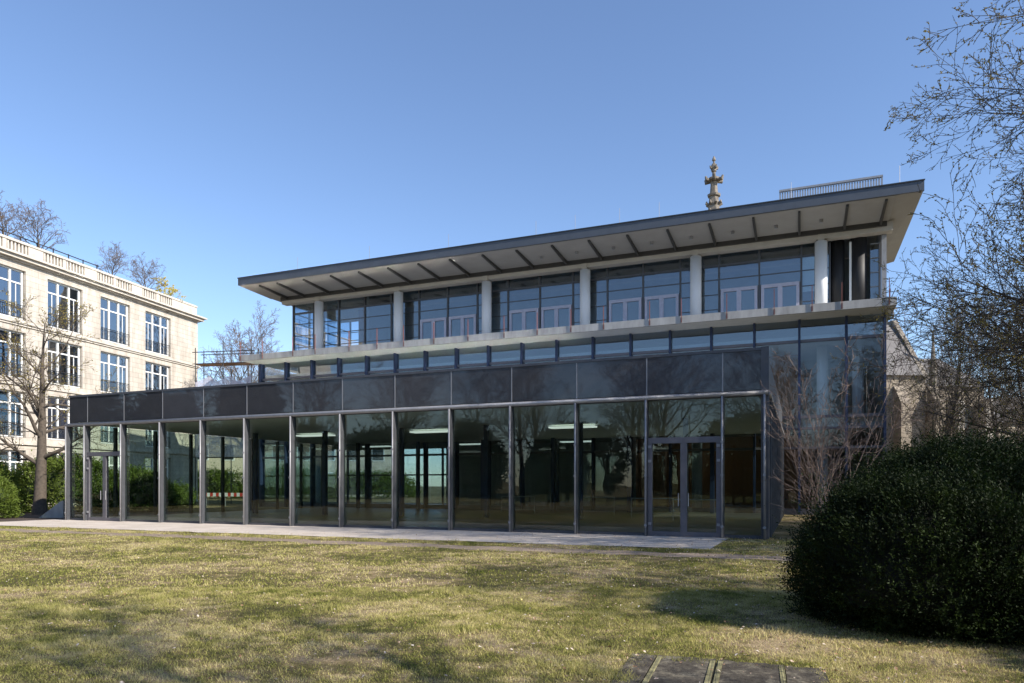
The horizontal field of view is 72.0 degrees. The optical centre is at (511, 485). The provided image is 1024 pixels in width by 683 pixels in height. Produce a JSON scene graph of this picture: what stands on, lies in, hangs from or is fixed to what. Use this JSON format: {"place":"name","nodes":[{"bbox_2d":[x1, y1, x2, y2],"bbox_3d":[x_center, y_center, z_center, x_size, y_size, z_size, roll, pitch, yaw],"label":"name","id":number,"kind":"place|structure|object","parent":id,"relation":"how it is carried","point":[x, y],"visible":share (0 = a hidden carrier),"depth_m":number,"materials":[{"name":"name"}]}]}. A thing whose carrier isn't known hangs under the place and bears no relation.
{"place":"outdoors","nodes":[
{"label":"outdoors","id":0,"kind":"place"},
{"bbox_2d":[39,500,72,517],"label":"ramp block","id":1,"kind":"structure","parent":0,"point":[57,510],"depth_m":34.30,"materials":[{"name":"concrete"}]},
{"bbox_2d":[0,510,206,520],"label":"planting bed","id":2,"kind":"object","parent":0,"point":[27,516],"visible":0.5,"depth_m":36.95,"materials":[{"name":"brown soil"}]},
{"bbox_2d":[0,475,31,517],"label":"leafy shrub","id":3,"kind":"object","parent":2,"relation":"on","point":[10,502],"visible":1,"depth_m":33.65,"materials":[{"name":"green plant"}]},
{"bbox_2d":[0,288,134,514],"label":"bare tree","id":4,"kind":"object","parent":2,"relation":"on","point":[39,506],"visible":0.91,"depth_m":38.13,"materials":[{"name":"brown plant"}]},
{"bbox_2d":[0,447,185,511],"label":"garden hedge","id":5,"kind":"object","parent":2,"relation":"on","point":[140,486],"visible":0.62,"depth_m":40.85,"materials":[{"name":"green plant"}]},
{"bbox_2d":[198,435,391,496],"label":"rendered building","id":6,"kind":"structure","parent":0,"point":[382,463],"depth_m":98.58,"materials":[{"name":"paint"}]},
{"bbox_2d":[198,444,208,459],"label":"window","id":7,"kind":"structure","parent":6,"relation":"in","point":[206,444],"depth_m":96.81,"materials":[{"name":"grey glass"}]},
{"bbox_2d":[225,445,234,460],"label":"window","id":8,"kind":"structure","parent":6,"relation":"in","point":[226,446],"depth_m":97.21,"materials":[{"name":"grey glass"}]},
{"bbox_2d":[272,445,283,460],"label":"window","id":9,"kind":"structure","parent":6,"relation":"in","point":[281,452],"depth_m":98.14,"materials":[{"name":"grey glass"}]},
{"bbox_2d":[297,447,309,460],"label":"window","id":10,"kind":"structure","parent":6,"relation":"in","point":[306,450],"depth_m":98.64,"materials":[{"name":"grey glass"}]},
{"bbox_2d":[328,449,334,460],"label":"window","id":11,"kind":"structure","parent":6,"relation":"in","point":[331,452],"depth_m":99.13,"materials":[{"name":"grey glass"}]},
{"bbox_2d":[349,450,355,460],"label":"window","id":12,"kind":"structure","parent":6,"relation":"in","point":[351,452],"depth_m":99.54,"materials":[{"name":"grey glass"}]},
{"bbox_2d":[372,450,383,460],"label":"window","id":13,"kind":"structure","parent":6,"relation":"in","point":[374,452],"depth_m":100.03,"materials":[{"name":"grey glass"}]},
{"bbox_2d":[0,519,726,548],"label":"path","id":14,"kind":"structure","parent":0,"point":[551,538],"depth_m":23.14,"materials":[{"name":"grey concrete"}]},
{"bbox_2d":[0,529,790,560],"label":"soil strip","id":15,"kind":"object","parent":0,"point":[614,552],"visible":0.83,"depth_m":18.30,"materials":[{"name":"brown soil"}]},
{"bbox_2d":[0,486,1023,682],"bbox_3d":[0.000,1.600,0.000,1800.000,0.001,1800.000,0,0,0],"label":"lawn","id":16,"kind":"structure","parent":0,"point":[434,497],"depth_m":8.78,"materials":[{"name":"plant"}]},
{"bbox_2d":[0,229,206,506],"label":"stone building","id":17,"kind":"structure","parent":16,"relation":"on","point":[148,337],"depth_m":56.73,"materials":[{"name":"beige stone"}]},
{"bbox_2d":[0,449,22,471],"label":"window","id":18,"kind":"structure","parent":17,"relation":"in","point":[3,456],"depth_m":49.86,"materials":[{"name":"white paint"}]},
{"bbox_2d":[0,328,23,378],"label":"window","id":19,"kind":"structure","parent":17,"relation":"in","point":[2,332],"depth_m":49.77,"materials":[{"name":"white paint"}]},
{"bbox_2d":[0,264,24,319],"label":"window","id":20,"kind":"structure","parent":17,"relation":"in","point":[11,279],"depth_m":49.88,"materials":[{"name":"glass"}]},
{"bbox_2d":[0,389,24,437],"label":"window","id":21,"kind":"structure","parent":17,"relation":"in","point":[14,418],"depth_m":49.84,"materials":[{"name":"glass"}]},
{"bbox_2d":[0,191,33,239],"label":"roof tree","id":22,"kind":"object","parent":17,"relation":"on","point":[2,227],"visible":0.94,"depth_m":50.86,"materials":[{"name":"brown plant"}]},
{"bbox_2d":[5,199,68,250],"bbox_3d":[-35.953,-18.914,53.071,3.734,5.336,3.984,0,0,26],"label":"roof tree","id":23,"kind":"object","parent":17,"relation":"on","point":[35,224],"visible":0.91,"depth_m":52.84,"materials":[{"name":"brown plant"}]},
{"bbox_2d":[48,396,79,441],"bbox_3d":[-34.441,-5.050,54.108,0.332,3.300,3.000,0,0,14],"label":"window","id":24,"kind":"structure","parent":17,"relation":"in","point":[59,434],"depth_m":53.71,"materials":[{"name":"white glass"}]},
{"bbox_2d":[48,452,79,457],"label":"window","id":25,"kind":"structure","parent":17,"relation":"in","point":[48,452],"depth_m":53.84,"materials":[{"name":"white paint"}]},
{"bbox_2d":[48,280,81,333],"bbox_3d":[-34.442,-13.625,54.108,0.332,3.550,3.000,0,0,14],"label":"window","id":26,"kind":"structure","parent":17,"relation":"in","point":[57,292],"depth_m":54.18,"materials":[{"name":"glass"}]},
{"bbox_2d":[48,340,81,387],"bbox_3d":[-34.441,-9.275,54.108,0.332,3.350,3.000,0,0,14],"label":"window","id":27,"kind":"structure","parent":17,"relation":"in","point":[54,347],"depth_m":54.28,"materials":[{"name":"white paint"}]},
{"bbox_2d":[101,456,119,473],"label":"window","id":28,"kind":"structure","parent":17,"relation":"in","point":[110,457],"depth_m":58.74,"materials":[{"name":"white paint"}]},
{"bbox_2d":[93,241,136,275],"bbox_3d":[-33.827,-18.511,59.437,3.350,4.487,3.140,0,0,8],"label":"roof tree","id":29,"kind":"object","parent":17,"relation":"on","point":[115,262],"visible":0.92,"depth_m":59.45,"materials":[{"name":"brown plant"}]},
{"bbox_2d":[101,297,128,345],"bbox_3d":[-33.283,-13.625,58.900,0.332,3.550,3.000,0,0,14],"label":"window","id":30,"kind":"structure","parent":17,"relation":"in","point":[113,314],"depth_m":58.96,"materials":[{"name":"white paint"}]},
{"bbox_2d":[101,351,128,392],"bbox_3d":[-33.283,-9.275,58.900,0.332,3.350,3.000,0,0,14],"label":"window","id":31,"kind":"structure","parent":17,"relation":"in","point":[109,361],"depth_m":58.96,"materials":[{"name":"glass"}]},
{"bbox_2d":[101,426,128,444],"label":"window","id":32,"kind":"structure","parent":17,"relation":"in","point":[107,435],"depth_m":58.34,"materials":[{"name":"white glass"}]},
{"bbox_2d":[126,251,166,289],"bbox_3d":[-32.923,-18.684,63.866,3.394,4.851,3.622,0,0,-11],"label":"roof tree","id":33,"kind":"object","parent":17,"relation":"on","point":[143,272],"visible":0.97,"depth_m":63.76,"materials":[{"name":"brown plant"}]},
{"bbox_2d":[145,361,167,389],"bbox_3d":[-32.124,-9.275,63.692,0.332,3.350,3.000,0,0,14],"label":"window","id":34,"kind":"structure","parent":17,"relation":"in","point":[156,375],"depth_m":63.66,"materials":[{"name":"glass"}]},
{"bbox_2d":[145,457,167,481],"bbox_3d":[-32.124,-0.900,63.692,0.332,3.200,3.000,0,0,14],"label":"window","id":35,"kind":"structure","parent":17,"relation":"in","point":[149,463],"depth_m":63.05,"materials":[{"name":"grey glass"}]},
{"bbox_2d":[145,311,169,355],"bbox_3d":[-32.124,-13.625,63.692,0.332,3.550,3.000,0,0,14],"label":"window","id":36,"kind":"structure","parent":17,"relation":"in","point":[156,326],"depth_m":63.73,"materials":[{"name":"white paint"}]},
{"bbox_2d":[145,430,169,447],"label":"window","id":37,"kind":"structure","parent":17,"relation":"in","point":[148,433],"depth_m":63.05,"materials":[{"name":"white glass"}]},
{"bbox_2d":[150,276,185,299],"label":"yellow shrub","id":38,"kind":"object","parent":17,"relation":"on","point":[172,290],"visible":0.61,"depth_m":65.92,"materials":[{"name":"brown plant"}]},
{"bbox_2d":[77,477,196,507],"bbox_3d":[-25.795,0.201,48.595,8.488,2.737,3.963,0,0,0],"label":"shrub","id":39,"kind":"object","parent":16,"relation":"on","point":[182,489],"visible":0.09,"depth_m":48.26,"materials":[{"name":"green plant"}]},
{"bbox_2d":[206,492,242,505],"bbox_3d":[-21.595,1.075,53.024,3.500,1.050,0.090,0,0,12],"label":"construction barrier","id":40,"kind":"object","parent":16,"relation":"on","point":[226,494],"visible":0.76,"depth_m":53.05,"materials":[{"name":"white paint"}]},
{"bbox_2d":[192,341,261,503],"bbox_3d":[-24.500,-5.350,60.566,5.800,13.900,1.329,0,0,10],"label":"scaffold","id":41,"kind":"object","parent":16,"relation":"on","point":[216,440],"visible":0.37,"depth_m":60.17,"materials":[{"name":"metal"}]},
{"bbox_2d":[183,301,283,451],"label":"bare tree","id":42,"kind":"object","parent":16,"relation":"on","point":[244,346],"visible":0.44,"depth_m":68.49,"materials":[{"name":"brown plant"}]},
{"bbox_2d":[199,336,283,455],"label":"bare tree","id":43,"kind":"object","parent":16,"relation":"on","point":[244,380],"visible":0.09,"depth_m":77.85,"materials":[{"name":"brown plant"}]},
{"bbox_2d":[198,459,422,497],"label":"garden hedge","id":44,"kind":"object","parent":16,"relation":"on","point":[381,485],"visible":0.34,"depth_m":83.23,"materials":[{"name":"green plant"}]},
{"bbox_2d":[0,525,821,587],"bbox_3d":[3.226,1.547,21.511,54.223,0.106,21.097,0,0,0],"label":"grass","id":45,"kind":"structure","parent":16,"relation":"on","point":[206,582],"depth_m":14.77,"materials":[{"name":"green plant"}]},
{"bbox_2d":[64,346,784,539],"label":"glass pavilion","id":46,"kind":"structure","parent":16,"relation":"on","point":[712,393],"depth_m":27.91,"materials":[{"name":"glass"}]},
{"bbox_2d":[86,425,119,520],"bbox_3d":[-18.105,-0.530,31.337,2.200,4.220,0.221,0,0,22],"label":"entrance door","id":47,"kind":"structure","parent":46,"relation":"in","point":[105,455],"depth_m":31.38,"materials":[{"name":"grey metal"}]},
{"bbox_2d":[648,398,720,536],"bbox_3d":[5.298,-0.530,21.723,2.200,4.220,0.221,0,0,22],"label":"entrance door","id":48,"kind":"structure","parent":46,"relation":"in","point":[684,495],"depth_m":21.69,"materials":[{"name":"grey metal"}]},
{"bbox_2d":[0,530,1014,682],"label":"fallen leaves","id":49,"kind":"object","parent":16,"relation":"on","point":[895,667],"visible":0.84,"depth_m":10.21,"materials":[{"name":"brown plant"}]},
{"bbox_2d":[612,653,829,682],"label":"concrete cover","id":50,"kind":"object","parent":16,"relation":"on","point":[668,670],"visible":0.97,"depth_m":5.98,"materials":[{"name":"grey concrete"}]},
{"bbox_2d":[756,311,951,521],"bbox_3d":[6.725,-0.977,14.610,4.062,5.539,3.510,0,0,-36],"label":"bare shrub","id":51,"kind":"object","parent":16,"relation":"on","point":[822,448],"visible":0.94,"depth_m":14.52,"materials":[{"name":"brown plant"}]},
{"bbox_2d":[755,395,1023,646],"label":"evergreen bush","id":52,"kind":"object","parent":16,"relation":"on","point":[920,534],"visible":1,"depth_m":7.35,"materials":[{"name":"green plant"}]},
{"bbox_2d":[829,0,1023,446],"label":"budding tree","id":53,"kind":"object","parent":16,"relation":"on","point":[1003,347],"visible":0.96,"depth_m":17.83,"materials":[{"name":"brown plant"}]},
{"bbox_2d":[855,38,1023,452],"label":"budding tree","id":54,"kind":"object","parent":16,"relation":"on","point":[1001,326],"visible":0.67,"depth_m":21.99,"materials":[{"name":"brown plant"}]},
{"bbox_2d":[889,281,1016,445],"bbox_3d":[26.217,-5.258,41.681,6.606,14.040,6.070,0,0,43],"label":"bare tree","id":55,"kind":"object","parent":16,"relation":"on","point":[941,384],"visible":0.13,"depth_m":41.76,"materials":[{"name":"brown plant"}]},
{"bbox_2d":[895,264,1019,450],"bbox_3d":[23.002,-4.915,36.158,5.766,13.338,6.275,0,0,33],"label":"bare tree","id":56,"kind":"object","parent":16,"relation":"on","point":[936,405],"visible":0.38,"depth_m":36.08,"materials":[{"name":"brown plant"}]},
{"bbox_2d":[916,285,1023,442],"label":"bare tree","id":57,"kind":"object","parent":16,"relation":"on","point":[995,402],"visible":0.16,"depth_m":35.87,"materials":[{"name":"brown plant"}]},
{"bbox_2d":[944,272,1023,439],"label":"bare tree","id":58,"kind":"object","parent":16,"relation":"on","point":[958,390],"visible":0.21,"depth_m":33.42,"materials":[{"name":"brown plant"}]},
{"bbox_2d":[951,288,1023,443],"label":"bare tree","id":59,"kind":"object","parent":16,"relation":"on","point":[1022,410],"visible":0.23,"depth_m":30.95,"materials":[{"name":"brown plant"}]},
{"bbox_2d":[984,311,1023,440],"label":"bare tree","id":60,"kind":"object","parent":16,"relation":"on","point":[1008,400],"visible":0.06,"depth_m":40.21,"materials":[{"name":"brown plant"}]},
{"bbox_2d":[0,0,1023,485],"label":"sky","id":61,"kind":"structure","parent":0,"point":[221,142],"materials":[{"name":"blue"}]},
{"bbox_2d":[237,166,924,514],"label":"office building","id":62,"kind":"structure","parent":0,"point":[801,279],"depth_m":44.68,"materials":[{"name":"concrete"}]},
{"bbox_2d":[420,317,446,338],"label":"balcony door","id":63,"kind":"structure","parent":62,"relation":"in","point":[433,320],"depth_m":49.95,"materials":[{"name":"white metal"}]},
{"bbox_2d":[449,314,475,336],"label":"balcony door","id":64,"kind":"structure","parent":62,"relation":"in","point":[462,318],"depth_m":49.08,"materials":[{"name":"white metal"}]},
{"bbox_2d":[509,308,538,330],"bbox_3d":[0.810,-10.612,47.378,2.100,2.405,0.150,0,0,22],"label":"balcony door","id":65,"kind":"structure","parent":62,"relation":"in","point":[523,311],"depth_m":47.32,"materials":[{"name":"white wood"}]},
{"bbox_2d":[541,304,571,327],"bbox_3d":[2.937,-10.612,46.504,2.100,2.405,0.150,0,0,22],"label":"balcony door","id":66,"kind":"structure","parent":62,"relation":"in","point":[556,308],"depth_m":46.46,"materials":[{"name":"white metal"}]},
{"bbox_2d":[609,297,641,321],"bbox_3d":[7.192,-10.612,44.756,2.100,2.405,0.150,0,0,22],"label":"balcony door","id":67,"kind":"structure","parent":62,"relation":"in","point":[624,301],"depth_m":44.68,"materials":[{"name":"white metal"}]},
{"bbox_2d":[645,293,678,318],"bbox_3d":[9.320,-10.612,43.882,2.100,2.405,0.150,0,0,22],"label":"balcony door","id":68,"kind":"structure","parent":62,"relation":"in","point":[661,298],"depth_m":43.82,"materials":[{"name":"white metal"}]},
{"bbox_2d":[721,285,757,311],"bbox_3d":[13.575,-10.612,42.135,2.100,2.405,0.150,0,0,22],"label":"balcony door","id":69,"kind":"structure","parent":62,"relation":"in","point":[755,288],"depth_m":42.05,"materials":[{"name":"white metal"}]},
{"bbox_2d":[761,281,798,308],"bbox_3d":[15.703,-10.612,41.260,2.100,2.405,0.150,0,0,22],"label":"balcony door","id":70,"kind":"structure","parent":62,"relation":"in","point":[780,286],"depth_m":41.21,"materials":[{"name":"white metal"}]},
{"bbox_2d":[704,156,723,209],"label":"church spire","id":71,"kind":"structure","parent":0,"point":[713,181],"depth_m":89.57,"materials":[{"name":"stone"}]},
{"bbox_2d":[886,308,992,461],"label":"church","id":72,"kind":"structure","parent":0,"point":[899,432],"depth_m":59.94,"materials":[{"name":"stone"}]},
{"bbox_2d":[988,398,1021,443],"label":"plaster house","id":73,"kind":"structure","parent":0,"point":[1002,421],"depth_m":72.54,"materials":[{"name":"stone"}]}
]}

